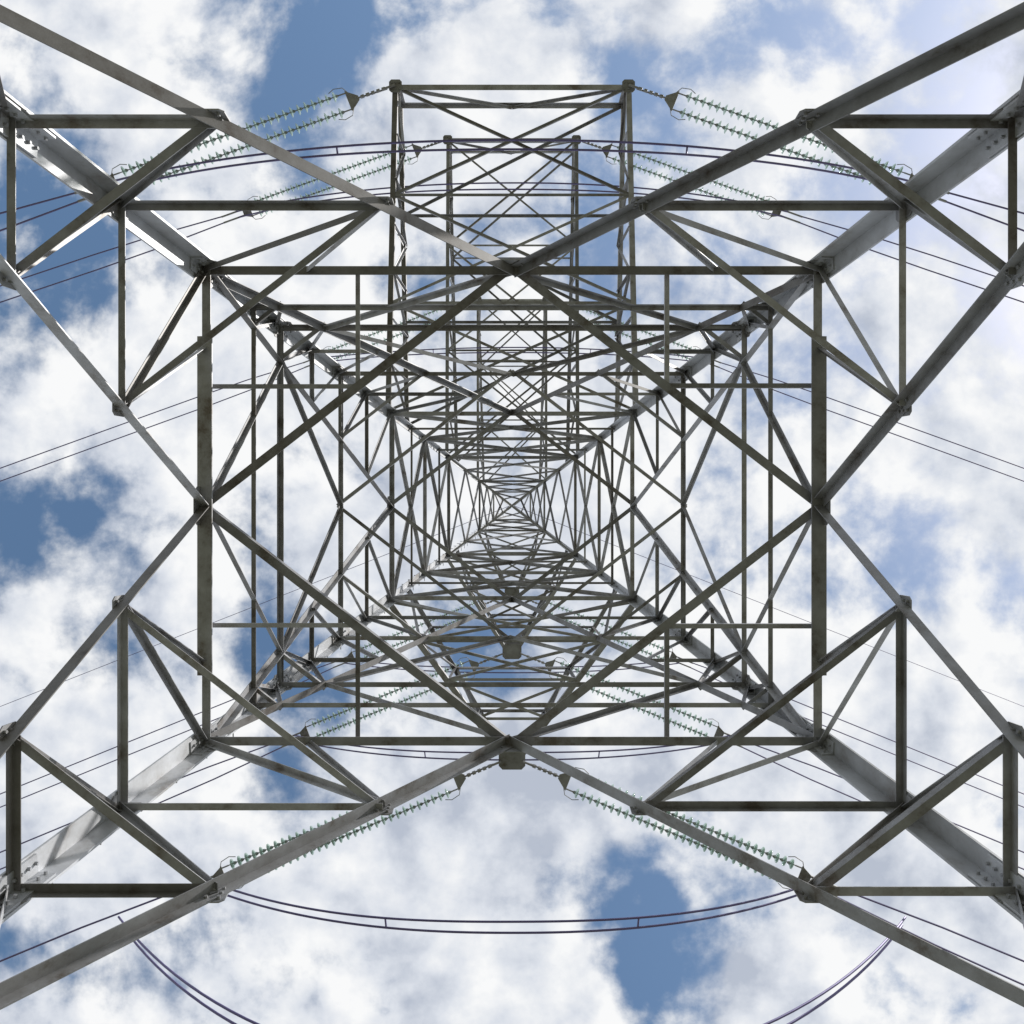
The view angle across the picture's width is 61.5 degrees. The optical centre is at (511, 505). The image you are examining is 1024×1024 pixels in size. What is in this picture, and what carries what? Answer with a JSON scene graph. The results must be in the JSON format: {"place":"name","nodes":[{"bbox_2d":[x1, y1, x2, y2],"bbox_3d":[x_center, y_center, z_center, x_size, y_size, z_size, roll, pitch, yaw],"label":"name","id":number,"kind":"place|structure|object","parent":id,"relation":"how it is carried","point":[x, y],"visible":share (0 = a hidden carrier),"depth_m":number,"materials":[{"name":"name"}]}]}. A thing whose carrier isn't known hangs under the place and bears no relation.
{"place":"outdoors","nodes":[
{"label":"outdoors","id":0,"kind":"place"},
{"bbox_2d":[0,0,1023,1023],"label":"sky","id":1,"kind":"structure","parent":0,"point":[946,531],"materials":[{"name":"white"}]},
{"bbox_3d":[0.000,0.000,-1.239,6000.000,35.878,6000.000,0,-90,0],"label":"ground","id":2,"kind":"structure","parent":0,"visible":0},
{"bbox_2d":[0,2,1023,1009],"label":"electricity pylon","id":3,"kind":"object","parent":2,"relation":"on","point":[42,143],"visible":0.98,"depth_m":11.12,"materials":[{"name":"metal"}]},
{"bbox_2d":[74,84,394,202],"bbox_3d":[-6.293,-8.392,19.762,7.685,0.630,0.780,-21,-90,0],"label":"insulator string","id":4,"kind":"object","parent":3,"relation":"attached to","point":[353,100],"visible":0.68,"depth_m":19.76,"materials":[{"name":"glass"}]},
{"bbox_2d":[0,192,77,231],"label":"power line","id":5,"kind":"object","parent":4,"relation":"attached to","point":[27,220],"visible":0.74,"depth_m":19.36,"materials":[{"name":"metal"}]},
{"bbox_2d":[115,139,907,181],"bbox_3d":[0.000,-7.178,18.292,18.902,2.493,0.254,0,-90,0],"label":"jumper cable","id":6,"kind":"object","parent":4,"relation":"attached to","point":[508,149],"visible":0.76,"depth_m":17.29,"materials":[{"name":"metal"}]},
{"bbox_2d":[221,138,447,223],"bbox_3d":[-5.673,-10.542,27.762,7.685,0.630,0.780,-21,-90,0],"label":"insulator string","id":7,"kind":"object","parent":3,"relation":"attached to","point":[343,170],"visible":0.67,"depth_m":27.71,"materials":[{"name":"glass"}]},
{"bbox_2d":[0,216,223,302],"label":"power line","id":8,"kind":"object","parent":7,"relation":"attached to","point":[107,265],"visible":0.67,"depth_m":26.95,"materials":[{"name":"metal"}]},
{"bbox_2d":[210,761,501,888],"bbox_3d":[-3.823,7.358,19.762,7.685,0.630,0.780,-21,-90,0],"label":"insulator string","id":9,"kind":"object","parent":3,"relation":"attached to","point":[460,779],"visible":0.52,"depth_m":19.71,"materials":[{"name":"glass"}]},
{"bbox_2d":[0,898,160,961],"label":"power line","id":10,"kind":"object","parent":9,"relation":"attached to","point":[74,930],"visible":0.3,"depth_m":19.16,"materials":[{"name":"metal"}]},
{"bbox_2d":[118,916,906,1023],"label":"jumper cable","id":11,"kind":"object","parent":10,"relation":"attached to","point":[900,925],"visible":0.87,"depth_m":16.62,"materials":[{"name":"metal"}]},
{"bbox_2d":[303,299,477,367],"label":"insulator string","id":12,"kind":"object","parent":3,"relation":"attached to","point":[377,332],"visible":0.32,"depth_m":35.56,"materials":[{"name":"glass"}]},
{"bbox_2d":[0,362,304,481],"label":"power line","id":13,"kind":"object","parent":12,"relation":"attached to","point":[128,422],"visible":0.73,"depth_m":34.40,"materials":[{"name":"metal"}]},
{"bbox_2d":[281,653,503,747],"bbox_3d":[-3.823,6.208,27.762,7.685,0.630,0.780,-21,-90,0],"label":"insulator string","id":14,"kind":"object","parent":3,"relation":"attached to","point":[303,732],"visible":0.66,"depth_m":27.64,"materials":[{"name":"glass"}]},
{"bbox_2d":[0,746,281,869],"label":"power line","id":15,"kind":"object","parent":14,"relation":"attached to","point":[172,796],"visible":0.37,"depth_m":27.13,"materials":[{"name":"metal"}]},
{"bbox_2d":[331,601,493,667],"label":"insulator string","id":16,"kind":"object","parent":3,"relation":"attached to","point":[350,655],"visible":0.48,"depth_m":35.56,"materials":[{"name":"glass"}]},
{"bbox_2d":[0,663,332,807],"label":"power line","id":17,"kind":"object","parent":16,"relation":"attached to","point":[133,740],"visible":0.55,"depth_m":34.33,"materials":[{"name":"metal"}]},
{"bbox_2d":[0,506,1023,706],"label":"earth wire","id":18,"kind":"object","parent":3,"relation":"attached to","point":[558,523],"visible":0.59,"depth_m":44.45,"materials":[{"name":"metal"}]},
{"bbox_2d":[530,601,692,667],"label":"insulator string","id":19,"kind":"object","parent":3,"relation":"attached to","point":[673,655],"visible":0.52,"depth_m":35.55,"materials":[{"name":"glass"}]},
{"bbox_2d":[344,663,679,672],"bbox_3d":[0.000,6.372,34.395,13.965,2.084,0.254,0,-90,0],"label":"jumper cable","id":20,"kind":"object","parent":19,"relation":"hanging from","point":[518,672],"visible":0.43,"depth_m":33.74,"materials":[{"name":"metal"}]},
{"bbox_2d":[691,663,1023,807],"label":"power line","id":21,"kind":"object","parent":19,"relation":"attached to","point":[888,739],"visible":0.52,"depth_m":34.34,"materials":[{"name":"metal"}]},
{"bbox_2d":[520,653,742,747],"bbox_3d":[3.823,6.208,27.762,7.685,0.630,0.780,21,-90,0],"label":"insulator string","id":22,"kind":"object","parent":3,"relation":"attached to","point":[719,732],"visible":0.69,"depth_m":27.64,"materials":[{"name":"glass"}]},
{"bbox_2d":[294,735,729,760],"bbox_3d":[0.000,7.422,26.495,13.965,2.084,0.254,0,-90,0],"label":"jumper cable","id":23,"kind":"object","parent":22,"relation":"hanging from","point":[598,757],"visible":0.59,"depth_m":25.80,"materials":[{"name":"metal"}]},
{"bbox_2d":[742,746,1023,869],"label":"power line","id":24,"kind":"object","parent":22,"relation":"attached to","point":[846,794],"visible":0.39,"depth_m":27.14,"materials":[{"name":"metal"}]},
{"bbox_2d":[546,299,720,367],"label":"insulator string","id":25,"kind":"object","parent":3,"relation":"attached to","point":[650,334],"visible":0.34,"depth_m":35.53,"materials":[{"name":"glass"}]},
{"bbox_2d":[330,347,693,360],"bbox_3d":[0.000,-5.978,34.191,16.305,2.492,0.254,0,-90,0],"label":"jumper cable","id":26,"kind":"object","parent":25,"relation":"hanging from","point":[590,349],"visible":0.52,"depth_m":33.20,"materials":[{"name":"metal"}]},
{"bbox_2d":[719,362,1023,481],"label":"power line","id":27,"kind":"object","parent":25,"relation":"attached to","point":[893,433],"visible":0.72,"depth_m":34.39,"materials":[{"name":"metal"}]},
{"bbox_2d":[522,761,837,896],"bbox_3d":[3.823,7.358,19.762,7.685,0.630,0.780,21,-90,0],"label":"insulator string","id":28,"kind":"object","parent":3,"relation":"attached to","point":[804,874],"visible":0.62,"depth_m":19.68,"materials":[{"name":"glass"}]},
{"bbox_2d":[227,889,796,933],"bbox_3d":[0.000,8.572,18.495,13.965,2.084,0.254,0,-90,0],"label":"jumper cable","id":29,"kind":"object","parent":28,"relation":"hanging from","point":[517,921],"visible":0.92,"depth_m":17.75,"materials":[{"name":"metal"}]},
{"bbox_2d":[838,896,1023,985],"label":"power line","id":30,"kind":"object","parent":28,"relation":"attached to","point":[966,937],"visible":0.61,"depth_m":19.15,"materials":[{"name":"metal"}]},
{"bbox_2d":[577,138,802,223],"bbox_3d":[5.673,-10.542,27.762,7.685,0.630,0.780,21,-90,0],"label":"insulator string","id":31,"kind":"object","parent":3,"relation":"attached to","point":[679,170],"visible":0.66,"depth_m":27.71,"materials":[{"name":"glass"}]},
{"bbox_2d":[236,182,787,217],"bbox_3d":[0.000,-9.328,26.291,17.664,2.492,0.254,0,-90,0],"label":"jumper cable","id":32,"kind":"object","parent":31,"relation":"hanging from","point":[507,189],"visible":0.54,"depth_m":25.23,"materials":[{"name":"metal"}]},
{"bbox_2d":[800,216,1023,302],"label":"power line","id":33,"kind":"object","parent":31,"relation":"attached to","point":[910,263],"visible":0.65,"depth_m":26.97,"materials":[{"name":"metal"}]},
{"bbox_2d":[629,84,949,202],"bbox_3d":[6.293,-8.392,19.762,7.685,0.630,0.780,21,-90,0],"label":"insulator string","id":34,"kind":"object","parent":3,"relation":"attached to","point":[670,100],"visible":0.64,"depth_m":19.77,"materials":[{"name":"glass"}]},
{"bbox_2d":[946,192,1023,231],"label":"power line","id":35,"kind":"object","parent":34,"relation":"attached to","point":[996,220],"visible":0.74,"depth_m":19.36,"materials":[{"name":"metal"}]}
]}

